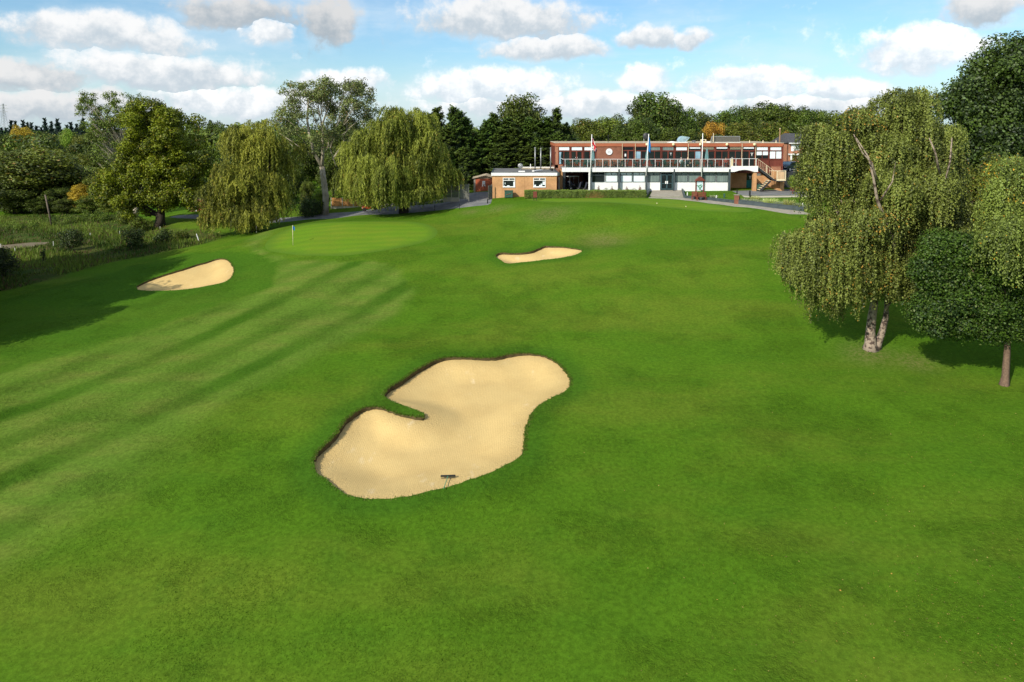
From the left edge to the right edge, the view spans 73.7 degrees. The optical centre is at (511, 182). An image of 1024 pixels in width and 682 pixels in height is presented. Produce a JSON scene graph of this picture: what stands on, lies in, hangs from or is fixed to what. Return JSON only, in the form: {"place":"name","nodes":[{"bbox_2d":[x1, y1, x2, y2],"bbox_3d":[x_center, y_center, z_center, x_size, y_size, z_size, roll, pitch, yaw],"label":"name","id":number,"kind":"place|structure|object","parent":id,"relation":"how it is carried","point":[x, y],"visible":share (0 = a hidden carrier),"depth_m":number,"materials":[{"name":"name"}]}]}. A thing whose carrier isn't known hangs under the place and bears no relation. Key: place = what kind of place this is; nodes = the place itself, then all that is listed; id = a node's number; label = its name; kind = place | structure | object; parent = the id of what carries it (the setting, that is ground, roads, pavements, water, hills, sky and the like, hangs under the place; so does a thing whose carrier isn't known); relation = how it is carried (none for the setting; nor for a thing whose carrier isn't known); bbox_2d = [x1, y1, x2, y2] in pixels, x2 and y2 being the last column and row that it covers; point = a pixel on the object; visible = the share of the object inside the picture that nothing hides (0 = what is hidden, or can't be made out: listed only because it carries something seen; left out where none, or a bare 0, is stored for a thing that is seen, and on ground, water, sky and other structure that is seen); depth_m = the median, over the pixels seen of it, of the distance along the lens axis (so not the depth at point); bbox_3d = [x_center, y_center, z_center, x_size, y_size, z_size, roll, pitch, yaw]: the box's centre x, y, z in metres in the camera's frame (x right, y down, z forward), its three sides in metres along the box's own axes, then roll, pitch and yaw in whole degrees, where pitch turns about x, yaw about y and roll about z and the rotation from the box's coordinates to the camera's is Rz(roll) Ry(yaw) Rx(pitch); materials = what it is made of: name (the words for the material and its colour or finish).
{"place":"outdoors","nodes":[
{"label":"outdoors","id":0,"kind":"place"},
{"bbox_2d":[172,192,491,222],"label":"road","id":1,"kind":"structure","parent":0,"point":[478,198],"depth_m":92.02,"materials":[{"name":"grey asphalt"}]},
{"bbox_2d":[0,130,1023,681],"bbox_3d":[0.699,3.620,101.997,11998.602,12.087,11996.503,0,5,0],"label":"ground","id":2,"kind":"structure","parent":0,"point":[630,252],"depth_m":30.79,"materials":[{"name":"green plant"}]},
{"bbox_2d":[0,246,21,275],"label":"bush","id":3,"kind":"object","parent":2,"relation":"on","point":[5,254],"visible":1,"depth_m":70.57,"materials":[{"name":"green plant"}]},
{"bbox_2d":[3,218,39,230],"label":"bush","id":4,"kind":"object","parent":2,"relation":"on","point":[19,226],"visible":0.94,"depth_m":106.29,"materials":[{"name":"green plant"}]},
{"bbox_2d":[9,124,34,141],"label":"maple tree","id":5,"kind":"object","parent":2,"relation":"on","point":[18,131],"visible":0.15,"depth_m":227.80,"materials":[{"name":"yellow plant"}]},
{"bbox_2d":[0,178,44,213],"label":"broadleaf tree","id":6,"kind":"object","parent":2,"relation":"on","point":[7,193],"visible":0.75,"depth_m":125.05,"materials":[{"name":"green plant"}]},
{"bbox_2d":[20,195,58,214],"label":"broadleaf tree","id":7,"kind":"object","parent":2,"relation":"on","point":[37,204],"visible":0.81,"depth_m":125.33,"materials":[{"name":"green plant"}]},
{"bbox_2d":[0,146,96,206],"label":"broadleaf tree","id":8,"kind":"object","parent":2,"relation":"on","point":[33,168],"visible":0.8,"depth_m":128.84,"materials":[{"name":"green plant"}]},
{"bbox_2d":[41,186,71,211],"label":"broadleaf tree","id":9,"kind":"object","parent":2,"relation":"on","point":[56,192],"visible":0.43,"depth_m":127.32,"materials":[{"name":"green plant"}]},
{"bbox_2d":[51,198,77,213],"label":"bush","id":10,"kind":"object","parent":2,"relation":"on","point":[65,204],"visible":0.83,"depth_m":124.59,"materials":[{"name":"green plant"}]},
{"bbox_2d":[46,214,84,224],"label":"bush","id":11,"kind":"object","parent":2,"relation":"on","point":[70,218],"visible":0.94,"depth_m":111.40,"materials":[{"name":"green plant"}]},
{"bbox_2d":[59,127,72,149],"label":"poplar tree","id":12,"kind":"object","parent":2,"relation":"on","point":[66,141],"visible":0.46,"depth_m":228.82,"materials":[{"name":"green plant"}]},
{"bbox_2d":[55,227,86,249],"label":"bush","id":13,"kind":"object","parent":2,"relation":"on","point":[70,238],"visible":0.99,"depth_m":85.31,"materials":[{"name":"green plant"}]},
{"bbox_2d":[67,183,88,212],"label":"maple tree","id":14,"kind":"object","parent":2,"relation":"on","point":[78,192],"visible":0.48,"depth_m":125.33,"materials":[{"name":"yellow plant"}]},
{"bbox_2d":[67,132,100,155],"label":"broadleaf tree","id":15,"kind":"object","parent":2,"relation":"on","point":[78,139],"visible":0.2,"depth_m":212.18,"materials":[{"name":"green plant"}]},
{"bbox_2d":[70,195,103,213],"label":"broadleaf tree","id":16,"kind":"object","parent":2,"relation":"on","point":[84,204],"visible":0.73,"depth_m":123.12,"materials":[{"name":"green plant"}]},
{"bbox_2d":[76,152,112,170],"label":"broadleaf tree","id":17,"kind":"object","parent":2,"relation":"on","point":[85,162],"visible":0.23,"depth_m":177.69,"materials":[{"name":"green plant"}]},
{"bbox_2d":[80,209,116,221],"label":"bush","id":18,"kind":"object","parent":2,"relation":"on","point":[99,217],"visible":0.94,"depth_m":109.13,"materials":[{"name":"green plant"}]},
{"bbox_2d":[0,213,220,290],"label":"long grass","id":19,"kind":"structure","parent":2,"relation":"on","point":[52,230],"depth_m":85.79,"materials":[{"name":"green plant"}]},
{"bbox_2d":[74,90,148,216],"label":"ash tree","id":20,"kind":"object","parent":2,"relation":"on","point":[105,124],"visible":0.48,"depth_m":106.93,"materials":[{"name":"green plant"}]},
{"bbox_2d":[117,225,146,249],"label":"bush","id":21,"kind":"object","parent":2,"relation":"on","point":[138,240],"visible":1,"depth_m":82.33,"materials":[{"name":"green plant"}]},
{"bbox_2d":[127,216,154,231],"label":"bush","id":22,"kind":"object","parent":2,"relation":"on","point":[138,222],"visible":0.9,"depth_m":94.58,"materials":[{"name":"green plant"}]},
{"bbox_2d":[86,96,215,227],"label":"oak tree","id":23,"kind":"object","parent":2,"relation":"on","point":[164,153],"visible":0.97,"depth_m":94.68,"materials":[{"name":"green plant"}]},
{"bbox_2d":[137,259,232,290],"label":"sand bunker","id":24,"kind":"object","parent":2,"relation":"on","point":[215,272],"visible":0.96,"depth_m":65.98},
{"bbox_2d":[136,258,233,290],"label":"bunker lip","id":25,"kind":"object","parent":2,"relation":"on","point":[180,271],"visible":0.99,"depth_m":67.53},
{"bbox_2d":[200,120,224,179],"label":"broadleaf tree","id":26,"kind":"object","parent":2,"relation":"on","point":[214,125],"visible":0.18,"depth_m":158.16,"materials":[{"name":"green plant"}]},
{"bbox_2d":[193,118,312,234],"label":"willow tree","id":27,"kind":"object","parent":2,"relation":"on","point":[261,197],"visible":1,"depth_m":84.95,"materials":[{"name":"green plant"}]},
{"bbox_2d":[274,160,306,202],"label":"broadleaf tree","id":28,"kind":"object","parent":2,"relation":"on","point":[296,184],"visible":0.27,"depth_m":105.53,"materials":[{"name":"green plant"}]},
{"bbox_2d":[288,196,324,217],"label":"bush","id":29,"kind":"object","parent":2,"relation":"on","point":[307,207],"visible":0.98,"depth_m":94.61,"materials":[{"name":"green plant"}]},
{"bbox_2d":[286,135,327,189],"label":"broadleaf tree","id":30,"kind":"object","parent":2,"relation":"on","point":[309,170],"visible":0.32,"depth_m":120.63,"materials":[{"name":"green plant"}]},
{"bbox_2d":[299,180,314,205],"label":"young tree","id":31,"kind":"object","parent":2,"relation":"on","point":[307,189],"visible":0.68,"depth_m":98.98,"materials":[{"name":"green plant"}]},
{"bbox_2d":[269,74,379,214],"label":"poplar tree","id":32,"kind":"object","parent":2,"relation":"on","point":[321,93],"visible":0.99,"depth_m":95.14,"materials":[{"name":"green plant"}]},
{"bbox_2d":[316,151,344,195],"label":"broadleaf tree","id":33,"kind":"object","parent":2,"relation":"on","point":[328,162],"visible":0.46,"depth_m":113.00,"materials":[{"name":"green plant"}]},
{"bbox_2d":[324,114,360,173],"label":"tree","id":34,"kind":"object","parent":2,"relation":"on","point":[341,130],"visible":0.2,"depth_m":120.35,"materials":[{"name":"green plant"}]},
{"bbox_2d":[331,197,362,208],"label":"fence","id":35,"kind":"object","parent":2,"relation":"on","point":[336,204],"visible":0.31,"depth_m":101.06,"materials":[{"name":"orange wood"}]},
{"bbox_2d":[265,221,436,255],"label":"putting green","id":36,"kind":"object","parent":2,"relation":"on","point":[337,238],"visible":0.99,"depth_m":74.16,"materials":[{"name":"green plant"}]},
{"bbox_2d":[135,245,583,500],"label":"rim grass","id":37,"kind":"structure","parent":2,"relation":"on","point":[421,416],"depth_m":36.89,"materials":[{"name":"green plant"}]},
{"bbox_2d":[329,104,464,213],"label":"willow tree","id":38,"kind":"object","parent":2,"relation":"on","point":[376,168],"visible":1,"depth_m":85.43,"materials":[{"name":"green plant"}]},
{"bbox_2d":[429,106,445,136],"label":"cypress tree","id":39,"kind":"object","parent":2,"relation":"on","point":[438,113],"visible":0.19,"depth_m":111.10,"materials":[{"name":"green plant"}]},
{"bbox_2d":[315,355,569,498],"bbox_3d":[-2.998,12.606,37.235,9.972,1.240,17.863,2,5,21],"label":"sand bunker","id":40,"kind":"object","parent":2,"relation":"on","point":[474,421],"visible":1,"depth_m":35.51},
{"bbox_2d":[314,353,570,497],"bbox_3d":[-2.998,12.420,37.221,9.972,1.235,17.863,2,5,21],"label":"bunker lip","id":41,"kind":"object","parent":2,"relation":"on","point":[363,410],"visible":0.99,"depth_m":40.38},
{"bbox_2d":[443,186,458,201],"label":"fence","id":42,"kind":"object","parent":2,"relation":"on","point":[454,198],"visible":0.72,"depth_m":91.91,"materials":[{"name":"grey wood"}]},
{"bbox_2d":[437,127,464,183],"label":"cypress tree","id":43,"kind":"object","parent":2,"relation":"on","point":[447,140],"visible":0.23,"depth_m":107.95,"materials":[{"name":"green plant"}]},
{"bbox_2d":[439,104,476,172],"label":"cypress tree","id":44,"kind":"object","parent":2,"relation":"on","point":[454,123],"visible":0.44,"depth_m":108.83,"materials":[{"name":"green plant"}]},
{"bbox_2d":[452,147,482,189],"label":"cypress tree","id":45,"kind":"object","parent":2,"relation":"on","point":[466,158],"visible":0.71,"depth_m":105.19,"materials":[{"name":"green plant"}]},
{"bbox_2d":[457,116,484,182],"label":"cypress tree","id":46,"kind":"object","parent":2,"relation":"on","point":[467,125],"visible":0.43,"depth_m":110.87,"materials":[{"name":"green plant"}]},
{"bbox_2d":[0,119,946,184],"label":"woodland","id":47,"kind":"object","parent":2,"relation":"on","point":[44,140],"visible":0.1,"depth_m":198.87,"materials":[{"name":"green plant"}]},
{"bbox_2d":[469,133,490,183],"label":"cypress tree","id":48,"kind":"object","parent":2,"relation":"on","point":[479,142],"visible":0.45,"depth_m":110.54,"materials":[{"name":"green plant"}]},
{"bbox_2d":[472,173,491,191],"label":"shed","id":49,"kind":"structure","parent":2,"relation":"on","point":[482,182],"depth_m":101.32,"materials":[{"name":"red brick"}]},
{"bbox_2d":[474,119,496,169],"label":"cypress tree","id":50,"kind":"object","parent":2,"relation":"on","point":[487,129],"visible":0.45,"depth_m":111.91,"materials":[{"name":"green plant"}]},
{"bbox_2d":[479,142,517,174],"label":"cypress tree","id":51,"kind":"object","parent":2,"relation":"on","point":[501,158],"visible":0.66,"depth_m":107.09,"materials":[{"name":"green plant"}]},
{"bbox_2d":[477,129,519,173],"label":"cypress tree","id":52,"kind":"object","parent":2,"relation":"on","point":[500,136],"visible":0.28,"depth_m":110.87,"materials":[{"name":"green plant"}]},
{"bbox_2d":[494,117,524,145],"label":"cypress tree","id":53,"kind":"object","parent":2,"relation":"on","point":[506,123],"visible":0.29,"depth_m":113.10,"materials":[{"name":"green plant"}]},
{"bbox_2d":[497,92,546,124],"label":"oak tree","id":54,"kind":"object","parent":2,"relation":"on","point":[511,107],"visible":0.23,"depth_m":124.24,"materials":[{"name":"green plant"}]},
{"bbox_2d":[504,126,539,166],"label":"cypress tree","id":55,"kind":"object","parent":2,"relation":"on","point":[514,135],"visible":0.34,"depth_m":110.66,"materials":[{"name":"green plant"}]},
{"bbox_2d":[491,164,559,197],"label":"flat roofed building","id":56,"kind":"structure","parent":2,"relation":"on","point":[518,181],"depth_m":90.30,"materials":[{"name":"orange brick"}]},
{"bbox_2d":[507,146,547,167],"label":"cypress tree","id":57,"kind":"object","parent":2,"relation":"on","point":[525,157],"visible":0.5,"depth_m":107.21,"materials":[{"name":"green plant"}]},
{"bbox_2d":[521,119,547,166],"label":"cypress tree","id":58,"kind":"object","parent":2,"relation":"on","point":[537,129],"visible":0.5,"depth_m":111.80,"materials":[{"name":"green plant"}]},
{"bbox_2d":[497,248,580,262],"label":"sand bunker","id":59,"kind":"object","parent":2,"relation":"on","point":[547,253],"visible":0.82,"depth_m":66.28},
{"bbox_2d":[531,137,552,166],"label":"cypress tree","id":60,"kind":"object","parent":2,"relation":"on","point":[545,146],"visible":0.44,"depth_m":108.92,"materials":[{"name":"green plant"}]},
{"bbox_2d":[532,116,555,165],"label":"cypress tree","id":61,"kind":"object","parent":2,"relation":"on","point":[546,120],"visible":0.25,"depth_m":112.81,"materials":[{"name":"green plant"}]},
{"bbox_2d":[543,106,569,139],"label":"cypress tree","id":62,"kind":"object","parent":2,"relation":"on","point":[556,118],"visible":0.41,"depth_m":112.87,"materials":[{"name":"green plant"}]},
{"bbox_2d":[524,189,646,198],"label":"hedge","id":63,"kind":"object","parent":2,"relation":"on","point":[583,193],"visible":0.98,"depth_m":88.27,"materials":[{"name":"green plant"}]},
{"bbox_2d":[569,117,604,140],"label":"broadleaf tree","id":64,"kind":"object","parent":2,"relation":"on","point":[585,129],"visible":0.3,"depth_m":130.49,"materials":[{"name":"green plant"}]},
{"bbox_2d":[595,113,628,140],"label":"broadleaf tree","id":65,"kind":"object","parent":2,"relation":"on","point":[607,123],"visible":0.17,"depth_m":137.08,"materials":[{"name":"green plant"}]},
{"bbox_2d":[605,122,644,140],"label":"broadleaf tree","id":66,"kind":"object","parent":2,"relation":"on","point":[623,133],"visible":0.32,"depth_m":127.05,"materials":[{"name":"green plant"}]},
{"bbox_2d":[526,198,752,211],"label":"practice green","id":67,"kind":"object","parent":2,"relation":"on","point":[681,204],"visible":1,"depth_m":80.13,"materials":[{"name":"green plant"}]},
{"bbox_2d":[627,117,662,140],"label":"broadleaf tree","id":68,"kind":"object","parent":2,"relation":"on","point":[640,127],"visible":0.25,"depth_m":127.69,"materials":[{"name":"green plant"}]},
{"bbox_2d":[625,90,682,133],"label":"oak tree","id":69,"kind":"object","parent":2,"relation":"on","point":[650,103],"visible":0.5,"depth_m":138.17,"materials":[{"name":"green plant"}]},
{"bbox_2d":[652,96,680,132],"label":"broadleaf tree","id":70,"kind":"object","parent":2,"relation":"on","point":[669,112],"visible":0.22,"depth_m":137.56,"materials":[{"name":"green plant"}]},
{"bbox_2d":[650,190,682,196],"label":"paved ramp","id":71,"kind":"structure","parent":2,"relation":"on","point":[665,193],"depth_m":91.48,"materials":[{"name":"beige concrete"}]},
{"bbox_2d":[550,141,785,191],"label":"clubhouse","id":72,"kind":"structure","parent":2,"relation":"on","point":[755,162],"depth_m":97.49,"materials":[{"name":"red brick"},{"name":"glass"},{"name":"white paint"}]},
{"bbox_2d":[660,172,672,189],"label":"entrance doors","id":73,"kind":"structure","parent":72,"relation":"in","point":[666,178],"depth_m":94.38,"materials":[{"name":"clear glass"}]},
{"bbox_2d":[688,147,701,165],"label":"window","id":74,"kind":"structure","parent":72,"relation":"in","point":[698,153],"depth_m":97.68,"materials":[{"name":"brown glass"}]},
{"bbox_2d":[715,147,728,166],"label":"window","id":75,"kind":"structure","parent":72,"relation":"in","point":[718,155],"depth_m":97.68,"materials":[{"name":"brown glass"}]},
{"bbox_2d":[710,136,739,141],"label":"plant screen","id":76,"kind":"object","parent":72,"relation":"on","point":[726,138],"visible":1,"depth_m":100.83,"materials":[{"name":"grey metal"}]},
{"bbox_2d":[756,147,768,166],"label":"window","id":77,"kind":"structure","parent":72,"relation":"in","point":[762,153],"depth_m":97.68,"materials":[{"name":"white glass"}]},
{"bbox_2d":[769,147,782,166],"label":"window","id":78,"kind":"structure","parent":72,"relation":"in","point":[774,152],"depth_m":97.68,"materials":[{"name":"white glass"}]},
{"bbox_2d":[653,125,688,140],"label":"broadleaf tree","id":79,"kind":"object","parent":2,"relation":"on","point":[673,134],"visible":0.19,"depth_m":125.25,"materials":[{"name":"green plant"}]},
{"bbox_2d":[673,106,699,136],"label":"broadleaf tree","id":80,"kind":"object","parent":2,"relation":"on","point":[688,122],"visible":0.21,"depth_m":139.50,"materials":[{"name":"green plant"}]},
{"bbox_2d":[686,128,707,140],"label":"broadleaf tree","id":81,"kind":"object","parent":2,"relation":"on","point":[693,136],"visible":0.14,"depth_m":124.46,"materials":[{"name":"green plant"}]},
{"bbox_2d":[690,111,716,131],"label":"broadleaf tree","id":82,"kind":"object","parent":2,"relation":"on","point":[703,118],"visible":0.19,"depth_m":157.42,"materials":[{"name":"green plant"}]},
{"bbox_2d":[700,121,726,140],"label":"maple tree","id":83,"kind":"object","parent":2,"relation":"on","point":[710,129],"visible":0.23,"depth_m":126.45,"materials":[{"name":"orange plant"}]},
{"bbox_2d":[712,105,754,130],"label":"broadleaf tree","id":84,"kind":"object","parent":2,"relation":"on","point":[738,116],"visible":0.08,"depth_m":146.91,"materials":[{"name":"green plant"}]},
{"bbox_2d":[723,120,758,140],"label":"broadleaf tree","id":85,"kind":"object","parent":2,"relation":"on","point":[735,129],"visible":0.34,"depth_m":128.30,"materials":[{"name":"green plant"}]},
{"bbox_2d":[734,105,767,139],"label":"broadleaf tree","id":86,"kind":"object","parent":2,"relation":"on","point":[747,114],"visible":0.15,"depth_m":145.59,"materials":[{"name":"green plant"}]},
{"bbox_2d":[750,120,787,141],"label":"broadleaf tree","id":87,"kind":"object","parent":2,"relation":"on","point":[766,130],"visible":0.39,"depth_m":128.69,"materials":[{"name":"green plant"}]},
{"bbox_2d":[733,189,806,195],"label":"car park","id":88,"kind":"structure","parent":2,"relation":"on","point":[771,192],"depth_m":91.93,"materials":[{"name":"grey asphalt"}]},
{"bbox_2d":[738,200,803,210],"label":"retaining wall","id":89,"kind":"structure","parent":2,"relation":"on","point":[772,205],"depth_m":76.80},
{"bbox_2d":[751,100,792,129],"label":"oak tree","id":90,"kind":"object","parent":2,"relation":"on","point":[767,108],"visible":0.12,"depth_m":149.35,"materials":[{"name":"green plant"}]},
{"bbox_2d":[768,102,801,141],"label":"broadleaf tree","id":91,"kind":"object","parent":2,"relation":"on","point":[781,117],"visible":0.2,"depth_m":146.91,"materials":[{"name":"green plant"}]},
{"bbox_2d":[771,133,808,161],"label":"house","id":92,"kind":"structure","parent":2,"relation":"on","point":[787,139],"depth_m":119.11,"materials":[{"name":"red brick"}]},
{"bbox_2d":[787,108,830,132],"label":"broadleaf tree","id":93,"kind":"object","parent":2,"relation":"on","point":[805,118],"visible":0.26,"depth_m":143.60,"materials":[{"name":"green plant"}]},
{"bbox_2d":[810,109,850,134],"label":"broadleaf tree","id":94,"kind":"object","parent":2,"relation":"on","point":[835,122],"visible":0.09,"depth_m":146.43,"materials":[{"name":"green plant"}]},
{"bbox_2d":[767,85,980,352],"bbox_3d":[23.442,2.515,43.818,13.730,17.539,7.199,0,5,0],"label":"birch tree","id":95,"kind":"object","parent":2,"relation":"on","point":[905,182],"visible":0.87,"depth_m":42.84,"materials":[{"name":"green plant"}]},
{"bbox_2d":[898,226,1023,386],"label":"hornbeam tree","id":96,"kind":"object","parent":2,"relation":"on","point":[950,299],"visible":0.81,"depth_m":38.84,"materials":[{"name":"green plant"}]},
{"bbox_2d":[929,30,1023,183],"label":"oak tree","id":97,"kind":"object","parent":2,"relation":"on","point":[982,102],"visible":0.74,"depth_m":63.69,"materials":[{"name":"green plant"}]},
{"bbox_2d":[963,152,1023,231],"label":"oak tree","id":98,"kind":"object","parent":2,"relation":"on","point":[974,184],"visible":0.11,"depth_m":57.79,"materials":[{"name":"green plant"}]},
{"bbox_2d":[966,151,1023,343],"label":"birch tree","id":99,"kind":"object","parent":2,"relation":"on","point":[999,209],"visible":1,"depth_m":37.99,"materials":[{"name":"green plant"}]},
{"bbox_2d":[0,0,1023,129],"label":"sky","id":100,"kind":"structure","parent":0,"point":[226,61],"materials":[{"name":"blue"}]},
{"bbox_2d":[649,197,807,213],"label":"path","id":101,"kind":"structure","parent":0,"point":[751,206],"depth_m":77.58,"materials":[{"name":"grey concrete"}]},
{"bbox_2d":[584,355,1023,680],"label":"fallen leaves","id":102,"kind":"object","parent":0,"point":[891,573],"visible":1,"depth_m":23.48,"materials":[{"name":"brown plant"}]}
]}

